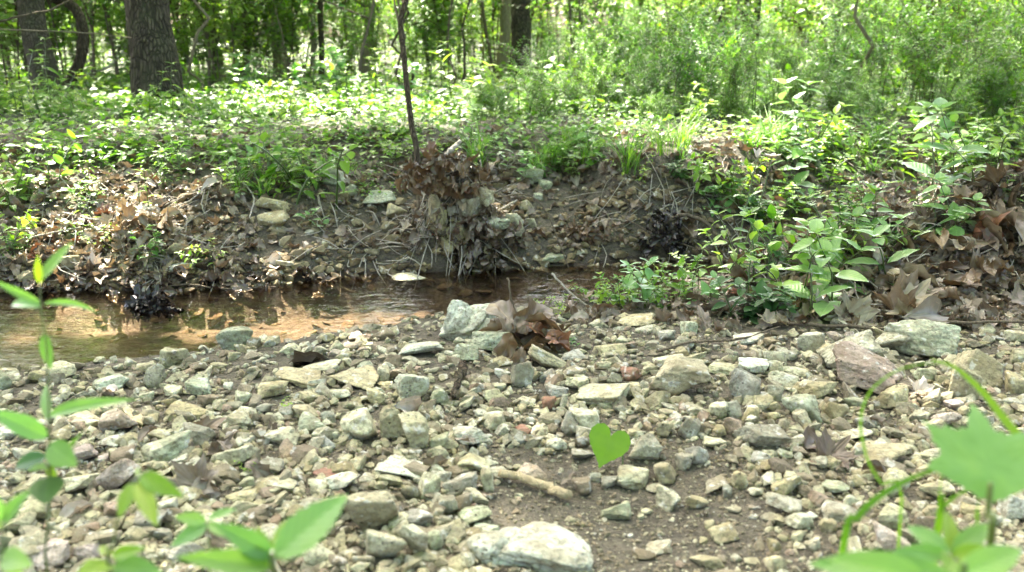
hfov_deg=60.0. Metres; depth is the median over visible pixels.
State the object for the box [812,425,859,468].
dead leaf
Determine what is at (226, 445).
dead leaf
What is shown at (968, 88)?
herb
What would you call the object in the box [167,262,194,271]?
stone
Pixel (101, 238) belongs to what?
herb
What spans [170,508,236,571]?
blurred seedling
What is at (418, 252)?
branch
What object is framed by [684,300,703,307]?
dead leaf
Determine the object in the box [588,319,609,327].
stone
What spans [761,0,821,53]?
sapling
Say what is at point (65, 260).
stone
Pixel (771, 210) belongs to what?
herb
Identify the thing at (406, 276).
rock
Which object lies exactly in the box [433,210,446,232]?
stone
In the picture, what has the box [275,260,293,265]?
stone
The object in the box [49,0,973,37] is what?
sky
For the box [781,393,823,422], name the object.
stone
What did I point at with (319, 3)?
tree
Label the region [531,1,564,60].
bush
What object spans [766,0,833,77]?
sapling
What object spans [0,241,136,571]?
tall plant
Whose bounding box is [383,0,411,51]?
sapling
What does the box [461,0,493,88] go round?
sapling
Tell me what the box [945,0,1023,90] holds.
bush
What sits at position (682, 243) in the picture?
twig
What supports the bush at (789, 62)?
on the ground at (300, 316)
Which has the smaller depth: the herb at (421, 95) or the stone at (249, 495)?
the stone at (249, 495)
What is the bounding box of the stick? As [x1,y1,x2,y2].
[498,469,572,499]
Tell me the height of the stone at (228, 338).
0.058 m
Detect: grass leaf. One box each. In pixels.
[839,470,934,553]
[859,363,958,548]
[930,359,1019,433]
[932,490,968,561]
[934,475,944,563]
[975,498,979,524]
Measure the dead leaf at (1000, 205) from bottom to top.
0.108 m
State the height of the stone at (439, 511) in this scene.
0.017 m
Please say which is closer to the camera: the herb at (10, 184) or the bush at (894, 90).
the herb at (10, 184)
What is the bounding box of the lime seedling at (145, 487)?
[78,465,183,571]
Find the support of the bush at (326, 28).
on the ground at (300, 316)
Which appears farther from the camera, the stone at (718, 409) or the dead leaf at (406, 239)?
the dead leaf at (406, 239)
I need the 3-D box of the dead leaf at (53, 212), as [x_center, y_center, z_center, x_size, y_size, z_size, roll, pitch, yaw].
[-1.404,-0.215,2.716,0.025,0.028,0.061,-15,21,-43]
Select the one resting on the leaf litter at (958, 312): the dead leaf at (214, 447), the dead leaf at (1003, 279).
the dead leaf at (1003, 279)
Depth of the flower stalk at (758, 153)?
2.35 m
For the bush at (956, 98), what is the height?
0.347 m
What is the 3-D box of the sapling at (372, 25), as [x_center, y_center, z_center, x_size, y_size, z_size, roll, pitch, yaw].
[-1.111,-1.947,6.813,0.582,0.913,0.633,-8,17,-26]
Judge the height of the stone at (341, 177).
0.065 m
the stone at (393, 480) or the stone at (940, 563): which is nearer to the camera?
the stone at (940, 563)
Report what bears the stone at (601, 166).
on the ground at (300, 316)
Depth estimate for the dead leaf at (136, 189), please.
2.84 m
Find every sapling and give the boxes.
[0,0,13,80]
[0,0,27,90]
[0,0,47,74]
[0,2,21,81]
[1,9,14,79]
[1,10,27,77]
[3,1,88,50]
[16,1,88,70]
[45,0,88,77]
[46,8,73,62]
[48,3,100,66]
[57,0,95,76]
[59,0,127,79]
[63,5,121,67]
[74,0,172,41]
[76,0,124,89]
[87,27,120,75]
[88,13,106,68]
[102,3,130,76]
[113,0,203,43]
[114,0,172,55]
[114,4,125,61]
[169,0,191,80]
[169,0,252,67]
[172,16,204,84]
[174,0,235,87]
[174,0,270,91]
[175,0,239,83]
[175,4,220,85]
[178,9,239,80]
[187,0,209,98]
[197,0,265,82]
[203,0,313,78]
[215,0,261,74]
[216,0,307,86]
[219,0,317,85]
[239,0,269,68]
[240,17,268,74]
[242,0,288,85]
[258,0,303,81]
[259,22,297,75]
[261,1,332,85]
[293,0,331,85]
[303,0,343,84]
[315,0,382,91]
[323,0,361,71]
[327,0,354,81]
[327,3,357,62]
[328,0,382,74]
[335,6,394,69]
[340,0,398,86]
[351,0,387,81]
[363,0,387,55]
[370,0,474,81]
[376,0,400,67]
[382,0,477,86]
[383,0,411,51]
[384,5,424,80]
[385,0,447,83]
[387,0,425,51]
[389,1,427,83]
[391,0,414,89]
[409,1,471,85]
[411,0,502,82]
[446,0,456,84]
[453,27,477,62]
[456,1,490,70]
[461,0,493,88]
[466,3,499,69]
[467,14,481,60]
[471,0,499,62]
[476,0,500,77]
[488,0,535,50]
[497,0,646,48]
[530,0,537,22]
[531,0,556,68]
[532,0,548,69]
[549,0,603,57]
[550,0,578,68]
[553,0,590,67]
[560,0,603,54]
[569,0,578,58]
[598,0,671,51]
[607,0,649,28]
[628,0,660,63]
[638,0,716,68]
[651,0,688,39]
[655,0,698,27]
[674,0,704,41]
[679,0,757,83]
[683,0,738,71]
[696,0,724,69]
[715,0,762,62]
[733,0,739,98]
[750,0,811,58]
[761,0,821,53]
[761,1,795,58]
[761,1,796,50]
[763,0,806,47]
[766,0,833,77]
[772,0,840,83]
[786,0,861,70]
[788,0,804,50]
[794,0,815,49]
[803,1,873,47]
[808,0,892,74]
[853,0,874,94]
[887,0,925,61]
[895,0,988,90]
[921,0,937,36]
[922,0,989,47]
[922,0,995,73]
[946,0,981,72]
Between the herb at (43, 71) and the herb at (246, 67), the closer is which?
the herb at (43, 71)
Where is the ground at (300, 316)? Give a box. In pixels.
[0,38,1023,571]
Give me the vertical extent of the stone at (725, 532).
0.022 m
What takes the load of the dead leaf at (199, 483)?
on the ground at (300, 316)
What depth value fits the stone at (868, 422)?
1.42 m
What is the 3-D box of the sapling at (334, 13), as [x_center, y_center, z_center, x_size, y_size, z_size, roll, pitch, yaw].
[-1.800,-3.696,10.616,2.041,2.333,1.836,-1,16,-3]
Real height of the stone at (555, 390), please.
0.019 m
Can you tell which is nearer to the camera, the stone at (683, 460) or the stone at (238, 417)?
the stone at (683, 460)
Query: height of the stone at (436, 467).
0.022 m
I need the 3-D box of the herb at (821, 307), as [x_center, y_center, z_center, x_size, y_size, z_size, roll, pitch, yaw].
[0.681,-0.029,1.946,0.200,0.234,0.188,8,17,27]
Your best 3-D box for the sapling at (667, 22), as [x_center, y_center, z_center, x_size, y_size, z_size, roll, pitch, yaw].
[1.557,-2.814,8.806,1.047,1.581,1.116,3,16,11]
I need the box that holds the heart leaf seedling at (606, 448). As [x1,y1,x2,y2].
[589,423,630,467]
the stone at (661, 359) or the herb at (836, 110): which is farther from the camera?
the herb at (836, 110)
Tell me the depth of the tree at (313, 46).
8.98 m
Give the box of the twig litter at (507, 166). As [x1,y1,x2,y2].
[0,136,1023,316]
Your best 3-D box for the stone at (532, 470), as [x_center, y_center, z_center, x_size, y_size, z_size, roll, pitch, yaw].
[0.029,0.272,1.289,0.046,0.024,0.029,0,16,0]
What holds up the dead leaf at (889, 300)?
on the dead leaf at (921, 295)
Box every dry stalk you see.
[7,226,81,243]
[62,212,116,219]
[157,223,206,243]
[238,178,254,218]
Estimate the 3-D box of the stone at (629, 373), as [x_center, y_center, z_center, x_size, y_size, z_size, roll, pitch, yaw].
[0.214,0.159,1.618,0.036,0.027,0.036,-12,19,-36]
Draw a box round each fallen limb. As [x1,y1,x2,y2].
[82,46,126,75]
[180,31,264,64]
[774,7,815,43]
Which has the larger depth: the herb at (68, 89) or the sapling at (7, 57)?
the sapling at (7, 57)
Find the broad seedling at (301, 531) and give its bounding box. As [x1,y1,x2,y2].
[175,494,347,571]
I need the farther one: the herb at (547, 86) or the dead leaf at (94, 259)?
the herb at (547, 86)
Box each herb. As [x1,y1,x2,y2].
[0,66,55,119]
[0,70,83,111]
[0,78,58,108]
[0,82,33,115]
[0,142,42,211]
[0,210,39,253]
[0,227,32,258]
[4,78,33,131]
[12,37,62,107]
[16,129,87,195]
[23,96,53,122]
[30,49,56,101]
[38,85,84,115]
[42,78,93,118]
[47,218,81,236]
[59,178,107,210]
[72,193,95,235]
[74,66,102,99]
[74,150,102,195]
[79,56,129,100]
[80,222,117,249]
[121,60,129,86]
[128,224,165,263]
[130,93,178,115]
[132,160,158,207]
[142,84,185,118]
[150,62,185,118]
[150,145,172,188]
[153,128,194,179]
[174,237,228,268]
[179,57,209,96]
[179,81,254,119]
[183,54,205,96]
[200,98,250,118]
[212,147,255,193]
[214,68,266,106]
[219,69,248,94]
[219,149,249,178]
[228,52,261,93]
[229,52,269,91]
[233,84,279,117]
[233,460,255,471]
[235,122,366,208]
[236,84,266,103]
[239,141,262,165]
[244,80,275,115]
[252,54,270,92]
[252,148,272,175]
[254,87,302,120]
[258,168,311,199]
[263,72,321,111]
[266,164,303,181]
[275,89,335,120]
[276,62,305,103]
[279,396,292,406]
[280,144,306,182]
[282,160,316,180]
[294,207,329,226]
[298,51,342,95]
[306,85,350,106]
[309,147,334,189]
[313,45,358,103]
[318,75,363,103]
[320,60,374,113]
[337,64,357,107]
[340,85,377,113]
[358,81,390,94]
[360,58,384,98]
[362,48,395,111]
[374,132,410,158]
[383,61,422,103]
[411,80,426,113]
[419,41,450,99]
[421,95,443,119]
[448,90,509,120]
[452,120,481,152]
[455,143,488,166]
[473,106,488,145]
[474,65,526,116]
[487,136,513,165]
[505,66,554,115]
[509,150,536,178]
[524,70,557,104]
[524,151,565,177]
[534,294,568,313]
[546,138,563,154]
[557,144,580,175]
[564,124,603,162]
[567,276,616,302]
[569,337,579,345]
[590,272,638,307]
[592,272,640,307]
[596,84,640,127]
[604,154,654,185]
[608,66,638,109]
[611,266,644,302]
[619,256,660,307]
[637,262,677,289]
[640,258,658,286]
[641,270,671,308]
[647,79,679,114]
[656,270,691,304]
[661,159,706,183]
[662,96,702,126]
[668,254,707,292]
[669,241,710,277]
[675,81,717,123]
[678,86,736,117]
[684,143,750,193]
[686,270,724,310]
[694,184,732,213]
[695,210,817,280]
[702,151,775,202]
[703,176,762,216]
[708,275,799,324]
[712,175,742,204]
[726,203,795,292]
[730,194,774,221]
[731,211,831,306]
[735,48,772,123]
[736,133,784,173]
[740,171,785,222]
[742,277,797,317]
[744,184,798,225]
[748,84,797,122]
[759,70,790,125]
[763,137,818,199]
[763,230,816,275]
[766,77,809,119]
[766,168,804,217]
[766,246,789,274]
[769,135,822,164]
[771,76,821,145]
[776,108,852,151]
[776,174,823,217]
[777,218,868,316]
[778,129,830,164]
[783,181,824,216]
[794,102,855,153]
[798,180,895,253]
[799,192,853,239]
[801,224,919,300]
[802,134,865,188]
[802,206,873,269]
[815,117,882,172]
[815,184,862,208]
[818,157,844,187]
[820,114,890,154]
[821,216,922,263]
[839,156,874,185]
[841,175,878,223]
[841,183,894,232]
[851,212,930,252]
[868,115,902,144]
[873,119,939,179]
[876,105,927,142]
[884,221,919,248]
[885,68,902,96]
[892,177,938,212]
[901,97,991,186]
[907,106,945,147]
[908,113,992,173]
[915,172,974,234]
[924,192,989,236]
[930,107,1022,185]
[941,124,1002,164]
[950,118,990,167]
[952,77,991,116]
[958,76,1023,122]
[958,107,1015,143]
[959,100,984,126]
[965,103,1023,147]
[969,122,1023,163]
[969,134,1014,164]
[993,174,1023,211]
[998,126,1023,146]
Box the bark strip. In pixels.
[450,360,467,398]
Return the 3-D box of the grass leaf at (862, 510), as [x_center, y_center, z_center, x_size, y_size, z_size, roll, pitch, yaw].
[0.279,0.281,0.666,0.098,0.317,0.008,-3,16,-10]
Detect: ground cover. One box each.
[0,42,1023,117]
[0,65,1023,166]
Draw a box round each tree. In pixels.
[17,0,60,102]
[50,0,89,97]
[89,0,94,90]
[90,0,210,86]
[111,3,188,56]
[114,11,197,80]
[118,0,222,83]
[124,0,184,107]
[238,0,250,84]
[242,0,374,89]
[270,6,317,84]
[300,0,375,86]
[310,2,315,83]
[311,0,324,88]
[391,0,420,172]
[458,0,462,72]
[469,0,544,78]
[480,1,497,82]
[509,0,623,84]
[530,0,605,32]
[739,0,760,77]
[816,0,894,56]
[938,0,947,76]
[960,6,965,61]
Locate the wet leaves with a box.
[0,213,526,308]
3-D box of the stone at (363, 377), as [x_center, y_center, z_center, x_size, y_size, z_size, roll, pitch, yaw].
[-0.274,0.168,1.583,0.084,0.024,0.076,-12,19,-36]
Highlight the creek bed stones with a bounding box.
[0,269,669,362]
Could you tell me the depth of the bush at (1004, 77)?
4.09 m
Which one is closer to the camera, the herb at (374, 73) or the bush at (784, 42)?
the herb at (374, 73)
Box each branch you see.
[0,0,69,22]
[0,28,130,37]
[159,283,277,289]
[401,195,419,238]
[416,181,438,255]
[438,140,461,159]
[650,213,732,244]
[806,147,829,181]
[979,170,1023,198]
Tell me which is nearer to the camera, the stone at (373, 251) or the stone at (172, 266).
the stone at (172, 266)
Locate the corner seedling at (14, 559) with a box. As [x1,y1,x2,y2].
[0,490,32,571]
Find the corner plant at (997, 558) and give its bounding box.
[807,545,1021,571]
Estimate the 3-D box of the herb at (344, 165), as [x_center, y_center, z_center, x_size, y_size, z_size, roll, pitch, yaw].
[-0.691,-0.388,2.898,0.447,0.280,0.234,4,16,15]
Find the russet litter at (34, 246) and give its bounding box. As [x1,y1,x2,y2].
[17,128,1020,306]
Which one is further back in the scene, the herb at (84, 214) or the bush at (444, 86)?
the bush at (444, 86)
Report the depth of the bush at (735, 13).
5.99 m
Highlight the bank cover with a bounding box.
[0,147,406,208]
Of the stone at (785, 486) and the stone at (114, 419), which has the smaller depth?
the stone at (785, 486)
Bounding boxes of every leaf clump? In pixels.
[92,197,184,242]
[120,281,189,321]
[395,143,495,198]
[422,207,521,250]
[452,243,508,277]
[479,311,574,357]
[556,217,604,246]
[637,206,690,258]
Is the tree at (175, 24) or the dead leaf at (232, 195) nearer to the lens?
the dead leaf at (232, 195)
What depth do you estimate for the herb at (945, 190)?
2.21 m
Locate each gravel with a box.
[0,158,875,293]
[0,306,1023,571]
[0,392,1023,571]
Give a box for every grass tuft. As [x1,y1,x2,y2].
[201,149,265,187]
[236,164,284,187]
[240,173,284,197]
[269,157,312,179]
[303,152,340,173]
[337,160,363,175]
[446,115,521,166]
[505,138,577,177]
[513,132,582,170]
[530,134,565,157]
[541,115,599,148]
[557,127,588,144]
[560,131,629,163]
[578,118,676,175]
[599,137,648,162]
[623,108,702,155]
[646,110,723,149]
[668,139,699,161]
[702,117,785,154]
[723,105,804,144]
[849,122,900,154]
[851,115,894,138]
[856,150,900,176]
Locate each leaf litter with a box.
[0,120,1023,331]
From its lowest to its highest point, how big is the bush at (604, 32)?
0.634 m
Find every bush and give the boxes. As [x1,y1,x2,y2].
[0,12,23,71]
[264,0,363,73]
[298,2,335,48]
[338,17,375,60]
[359,0,389,42]
[383,7,414,45]
[384,11,432,65]
[384,21,434,66]
[388,0,457,70]
[410,20,462,71]
[423,79,458,96]
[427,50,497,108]
[441,70,511,119]
[444,73,498,96]
[453,0,499,70]
[457,78,500,120]
[461,90,494,120]
[465,99,487,119]
[481,79,531,120]
[486,13,537,66]
[486,16,587,92]
[496,0,549,41]
[498,37,562,117]
[504,103,517,116]
[508,52,572,115]
[516,60,590,126]
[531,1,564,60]
[531,13,569,61]
[534,17,620,98]
[538,44,585,107]
[546,17,635,116]
[552,55,598,109]
[553,21,636,95]
[554,14,591,56]
[555,3,665,99]
[569,17,641,55]
[573,27,642,99]
[574,15,636,79]
[577,17,654,93]
[589,0,661,52]
[596,64,630,111]
[602,0,686,65]
[605,48,651,103]
[614,62,674,116]
[615,1,687,75]
[619,40,688,111]
[621,0,738,104]
[621,1,664,41]
[621,36,672,78]
[621,88,670,126]
[623,0,713,100]
[629,75,670,115]
[636,3,787,113]
[642,88,688,127]
[652,0,770,104]
[672,4,774,120]
[684,0,815,95]
[700,62,736,102]
[711,80,761,120]
[713,81,748,111]
[725,25,807,91]
[730,59,778,106]
[731,0,773,62]
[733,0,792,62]
[738,100,758,118]
[741,72,759,102]
[741,72,781,119]
[747,43,803,88]
[749,16,802,67]
[752,55,814,113]
[753,43,820,118]
[754,36,808,88]
[755,17,819,82]
[755,63,792,112]
[768,56,840,110]
[781,17,879,106]
[790,2,907,101]
[803,0,895,82]
[805,33,876,83]
[807,4,868,65]
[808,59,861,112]
[810,0,956,83]
[810,61,873,117]
[814,0,918,82]
[822,79,880,110]
[823,48,891,114]
[823,78,879,121]
[828,92,857,116]
[840,0,928,98]
[847,0,993,113]
[853,61,904,113]
[857,89,906,128]
[867,0,1012,116]
[891,3,977,79]
[910,55,984,133]
[915,76,956,109]
[933,23,985,72]
[933,97,959,121]
[943,40,1008,115]
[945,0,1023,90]
[947,26,1023,91]
[949,25,1023,121]
[953,0,1023,88]
[960,0,1023,57]
[962,0,1023,78]
[977,61,1023,120]
[987,69,1023,120]
[990,0,1023,70]
[994,77,1023,118]
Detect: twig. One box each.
[495,194,570,273]
[498,200,517,209]
[507,277,515,333]
[551,273,591,307]
[626,219,727,259]
[656,326,780,352]
[687,277,730,280]
[827,308,910,319]
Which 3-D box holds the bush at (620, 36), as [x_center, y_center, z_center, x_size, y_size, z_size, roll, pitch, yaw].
[0.632,-1.520,5.875,0.726,0.704,0.794,8,17,27]
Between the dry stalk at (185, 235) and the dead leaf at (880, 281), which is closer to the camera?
the dead leaf at (880, 281)
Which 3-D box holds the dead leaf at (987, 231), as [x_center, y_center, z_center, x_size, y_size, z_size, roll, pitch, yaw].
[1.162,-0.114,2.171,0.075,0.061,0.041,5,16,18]
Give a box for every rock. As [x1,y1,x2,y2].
[8,529,56,556]
[392,272,427,280]
[428,194,444,218]
[439,300,495,340]
[446,220,468,244]
[453,343,478,359]
[466,521,593,571]
[468,330,508,350]
[469,180,494,206]
[473,522,499,531]
[482,217,508,230]
[505,213,524,232]
[816,329,883,368]
[832,341,902,393]
[875,331,910,348]
[884,319,960,356]
[948,360,982,399]
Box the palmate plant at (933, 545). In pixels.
[893,510,987,571]
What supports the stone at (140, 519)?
on the ground at (300, 316)
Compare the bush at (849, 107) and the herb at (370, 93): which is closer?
the bush at (849, 107)
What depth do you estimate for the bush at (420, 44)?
11.41 m
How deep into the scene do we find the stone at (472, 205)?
2.67 m
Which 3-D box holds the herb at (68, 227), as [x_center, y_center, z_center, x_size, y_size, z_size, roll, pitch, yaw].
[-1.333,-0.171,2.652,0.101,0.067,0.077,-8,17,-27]
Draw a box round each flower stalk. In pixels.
[737,148,763,254]
[742,153,780,252]
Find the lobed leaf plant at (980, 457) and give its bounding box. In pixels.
[923,403,1023,545]
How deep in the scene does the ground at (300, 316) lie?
2.46 m
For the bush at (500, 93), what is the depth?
3.83 m
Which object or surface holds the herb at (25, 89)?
on the ground at (300, 316)
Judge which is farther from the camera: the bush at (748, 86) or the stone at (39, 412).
the bush at (748, 86)
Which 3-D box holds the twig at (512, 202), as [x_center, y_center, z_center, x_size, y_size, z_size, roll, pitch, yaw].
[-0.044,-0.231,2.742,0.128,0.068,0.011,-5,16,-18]
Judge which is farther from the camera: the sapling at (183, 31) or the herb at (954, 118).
the sapling at (183, 31)
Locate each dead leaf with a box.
[0,217,8,230]
[1,229,17,236]
[2,208,17,216]
[10,263,20,275]
[13,209,23,215]
[48,211,57,217]
[48,225,56,242]
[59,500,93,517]
[80,230,95,240]
[83,249,101,265]
[92,202,108,214]
[97,207,114,213]
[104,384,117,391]
[108,235,125,241]
[108,241,126,249]
[129,186,140,198]
[136,204,152,211]
[138,424,156,443]
[149,190,164,198]
[152,173,162,183]
[168,453,218,494]
[173,185,182,191]
[191,476,221,499]
[193,416,226,428]
[200,177,219,190]
[207,432,233,454]
[212,248,219,259]
[213,257,232,267]
[217,439,231,450]
[220,193,235,196]
[224,429,238,438]
[244,457,270,478]
[259,420,277,436]
[262,252,282,268]
[289,350,329,366]
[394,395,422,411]
[400,220,411,231]
[401,236,410,243]
[416,225,433,238]
[420,140,435,151]
[423,455,447,469]
[454,435,476,443]
[462,152,478,161]
[485,299,519,332]
[488,156,499,169]
[493,332,517,357]
[500,185,511,191]
[500,192,511,202]
[510,346,526,367]
[513,295,553,334]
[516,182,528,188]
[525,322,547,337]
[526,336,552,352]
[545,328,570,350]
[561,469,575,484]
[569,292,588,300]
[574,285,593,299]
[589,231,603,239]
[592,303,619,322]
[600,309,615,321]
[601,217,609,227]
[602,226,610,237]
[616,233,628,243]
[660,297,669,305]
[675,307,690,321]
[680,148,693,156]
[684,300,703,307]
[697,303,711,309]
[697,305,711,329]
[711,140,723,145]
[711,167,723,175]
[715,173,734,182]
[723,137,735,146]
[724,260,752,282]
[725,253,746,269]
[738,139,751,150]
[749,283,780,298]
[753,251,778,263]
[765,258,780,274]
[785,253,802,266]
[793,274,820,285]
[796,221,809,237]
[802,302,814,315]
[803,425,815,449]
[808,249,818,264]
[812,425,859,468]
[816,288,832,321]
[833,290,880,323]
[839,264,875,283]
[841,310,856,324]
[843,232,884,263]
[852,189,890,208]
[861,243,877,256]
[861,460,886,472]
[869,414,885,426]
[873,274,897,290]
[873,278,918,309]
[879,259,904,273]
[882,190,894,196]
[882,233,907,251]
[886,268,907,284]
[886,298,914,319]
[887,267,918,277]
[890,178,906,189]
[895,235,914,254]
[898,267,942,306]
[899,227,908,248]
[901,262,938,286]
[903,278,931,302]
[904,293,948,322]
[905,219,930,239]
[908,375,934,396]
[916,244,925,263]
[918,236,953,250]
[918,274,947,298]
[924,256,937,271]
[929,227,948,249]
[933,286,960,300]
[937,240,961,253]
[939,260,969,270]
[939,271,980,285]
[946,234,989,252]
[948,185,976,199]
[950,235,976,249]
[956,295,981,310]
[957,254,970,271]
[957,268,981,283]
[961,211,977,218]
[965,198,987,207]
[966,177,1009,191]
[969,232,982,252]
[969,254,994,275]
[970,246,996,273]
[972,207,1011,245]
[972,208,1009,222]
[973,159,1006,182]
[974,217,1007,253]
[978,297,997,317]
[981,267,1010,287]
[983,198,1007,225]
[985,227,1002,243]
[986,255,1013,272]
[993,182,1012,187]
[995,183,1005,200]
[999,220,1015,228]
[999,225,1016,251]
[1000,239,1014,257]
[1004,189,1016,204]
[1005,182,1021,207]
[1005,206,1023,241]
[1011,282,1023,304]
[1014,278,1023,289]
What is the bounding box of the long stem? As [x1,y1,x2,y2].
[772,320,1023,330]
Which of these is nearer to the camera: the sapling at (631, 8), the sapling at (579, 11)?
the sapling at (579, 11)
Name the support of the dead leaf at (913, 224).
on the leaf litter at (958, 312)
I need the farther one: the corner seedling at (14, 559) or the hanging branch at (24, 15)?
the hanging branch at (24, 15)
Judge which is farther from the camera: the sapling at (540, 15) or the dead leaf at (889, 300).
the sapling at (540, 15)
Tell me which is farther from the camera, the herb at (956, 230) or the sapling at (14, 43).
the sapling at (14, 43)
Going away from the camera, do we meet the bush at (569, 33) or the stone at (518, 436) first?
the stone at (518, 436)
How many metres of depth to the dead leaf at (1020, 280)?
2.05 m
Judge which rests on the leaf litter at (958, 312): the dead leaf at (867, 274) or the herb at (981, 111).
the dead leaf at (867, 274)
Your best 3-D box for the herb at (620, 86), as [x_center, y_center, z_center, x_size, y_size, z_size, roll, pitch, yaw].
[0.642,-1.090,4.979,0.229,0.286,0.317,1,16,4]
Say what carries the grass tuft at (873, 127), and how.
on the ground at (300, 316)
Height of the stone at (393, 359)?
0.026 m
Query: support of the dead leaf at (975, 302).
on the leaf litter at (958, 312)
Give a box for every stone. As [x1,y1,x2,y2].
[0,370,12,389]
[0,426,16,439]
[0,535,11,545]
[12,448,33,458]
[14,499,47,519]
[15,487,26,493]
[27,370,45,382]
[28,538,70,571]
[36,408,52,416]
[38,419,50,424]
[40,360,76,377]
[53,417,61,425]
[60,255,79,269]
[62,473,100,493]
[68,410,99,419]
[71,544,102,561]
[73,443,97,459]
[81,418,98,426]
[92,373,128,389]
[96,434,123,446]
[96,458,140,490]
[97,453,109,462]
[98,267,118,273]
[98,408,137,432]
[99,402,131,413]
[110,445,134,463]
[123,515,134,523]
[134,510,167,528]
[138,391,154,399]
[138,428,170,439]
[140,430,191,462]
[141,416,155,425]
[143,363,166,388]
[153,527,172,538]
[157,497,177,509]
[158,347,190,367]
[159,462,181,474]
[160,398,175,405]
[164,385,181,395]
[164,401,208,420]
[164,542,205,559]
[166,243,183,254]
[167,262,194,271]
[183,422,215,448]
[184,373,210,394]
[197,394,221,407]
[201,512,223,522]
[205,527,230,549]
[210,362,228,369]
[210,444,259,465]
[215,326,252,349]
[218,216,229,222]
[225,409,253,426]
[225,488,257,501]
[232,192,244,200]
[235,391,251,405]
[239,476,254,487]
[243,366,262,377]
[254,197,292,211]
[256,403,272,411]
[257,210,289,226]
[257,380,287,398]
[260,457,283,472]
[260,475,297,490]
[261,523,277,540]
[262,335,280,346]
[264,426,299,445]
[274,366,320,387]
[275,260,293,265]
[278,405,292,416]
[279,343,297,354]
[289,390,320,403]
[290,444,318,464]
[292,405,318,417]
[298,411,323,433]
[303,359,340,371]
[305,229,313,235]
[313,346,329,354]
[313,467,336,476]
[317,435,334,447]
[319,333,333,342]
[320,410,335,422]
[323,168,345,184]
[323,471,360,490]
[323,528,331,538]
[328,349,340,356]
[328,365,378,389]
[328,389,350,399]
[340,407,377,439]
[343,490,398,530]
[345,184,357,195]
[347,331,361,340]
[350,455,366,470]
[352,555,374,563]
[357,347,367,351]
[357,360,373,367]
[359,472,376,481]
[361,189,395,203]
[364,249,379,254]
[365,529,406,557]
[366,387,384,404]
[374,454,423,477]
[377,361,389,381]
[378,474,402,485]
[379,408,404,438]
[383,354,401,365]
[386,203,407,217]
[388,512,408,529]
[394,374,429,397]
[396,524,428,550]
[398,341,443,354]
[398,411,428,448]
[400,485,420,498]
[407,509,432,525]
[417,361,430,365]
[418,472,440,498]
[427,529,443,550]
[429,431,449,447]
[429,464,443,472]
[430,388,449,404]
[432,507,443,516]
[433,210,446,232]
[433,526,466,540]
[438,495,458,513]
[440,234,455,256]
[442,472,477,495]
[447,205,456,215]
[452,425,490,444]
[457,453,489,470]
[458,196,481,223]
[458,505,492,523]
[463,487,488,504]
[480,467,493,491]
[482,389,507,402]
[483,411,504,429]
[493,383,506,389]
[494,368,510,377]
[498,218,510,229]
[511,229,523,239]
[511,360,533,386]
[514,431,525,444]
[515,424,531,433]
[516,396,535,405]
[517,462,547,480]
[518,200,532,211]
[522,168,543,182]
[525,218,536,227]
[528,344,565,367]
[533,192,543,200]
[538,179,552,189]
[539,368,555,382]
[542,252,565,262]
[542,396,556,409]
[545,384,568,396]
[545,437,567,449]
[560,394,567,407]
[560,411,579,434]
[561,349,584,359]
[563,365,585,376]
[565,377,588,388]
[569,407,599,427]
[571,448,594,458]
[572,476,592,495]
[575,436,590,447]
[576,383,629,406]
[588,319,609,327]
[588,472,601,482]
[593,343,626,355]
[596,361,610,369]
[597,147,634,173]
[600,502,631,519]
[601,476,618,488]
[611,362,629,371]
[613,405,625,411]
[615,336,627,343]
[616,465,648,489]
[617,313,654,326]
[620,366,641,381]
[628,433,662,459]
[632,548,655,560]
[635,325,652,331]
[645,539,671,554]
[646,483,660,492]
[647,340,659,344]
[648,356,710,395]
[652,354,684,365]
[653,462,675,485]
[655,484,680,511]
[656,422,673,437]
[658,330,675,340]
[658,408,677,415]
[672,336,693,348]
[675,452,693,470]
[677,418,700,438]
[680,321,697,333]
[684,402,706,415]
[685,352,706,358]
[685,446,708,464]
[685,495,708,508]
[689,554,724,569]
[702,436,726,446]
[704,475,729,494]
[708,401,728,418]
[708,521,739,543]
[709,362,735,374]
[712,424,726,436]
[723,484,731,497]
[725,506,741,512]
[727,400,742,418]
[729,368,760,399]
[730,471,748,488]
[731,423,790,446]
[733,332,763,345]
[738,357,768,373]
[741,404,758,421]
[747,487,763,495]
[750,451,770,462]
[753,393,773,410]
[763,351,787,365]
[763,555,786,571]
[765,370,799,386]
[765,385,783,401]
[765,492,801,513]
[767,412,778,420]
[767,538,780,553]
[768,457,792,476]
[769,402,781,411]
[771,476,802,495]
[776,348,797,360]
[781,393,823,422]
[783,366,807,377]
[784,512,813,529]
[792,381,837,398]
[793,541,804,548]
[797,331,824,352]
[804,536,820,551]
[807,511,817,518]
[819,518,836,531]
[820,500,857,522]
[822,479,849,492]
[824,401,848,418]
[826,331,843,340]
[841,429,872,438]
[842,397,866,406]
[843,494,858,505]
[844,332,853,335]
[850,440,911,463]
[853,447,863,459]
[854,416,875,428]
[873,385,908,408]
[873,522,910,551]
[877,502,909,528]
[882,468,910,497]
[912,368,936,380]
[914,516,942,530]
[918,481,955,497]
[923,448,940,460]
[926,505,945,515]
[931,412,961,425]
[937,553,957,567]
[942,399,964,409]
[951,349,1003,388]
[960,502,996,514]
[982,540,1003,545]
[995,495,1023,518]
[999,397,1023,404]
[1004,330,1023,341]
[1004,370,1023,393]
[1009,348,1023,363]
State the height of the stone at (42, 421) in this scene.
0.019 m
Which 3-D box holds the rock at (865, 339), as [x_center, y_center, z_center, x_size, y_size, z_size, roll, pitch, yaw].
[0.634,0.122,1.676,0.105,0.083,0.090,0,16,0]
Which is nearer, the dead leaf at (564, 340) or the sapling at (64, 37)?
the dead leaf at (564, 340)
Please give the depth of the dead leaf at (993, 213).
2.19 m
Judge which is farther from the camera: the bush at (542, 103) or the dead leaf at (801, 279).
the bush at (542, 103)

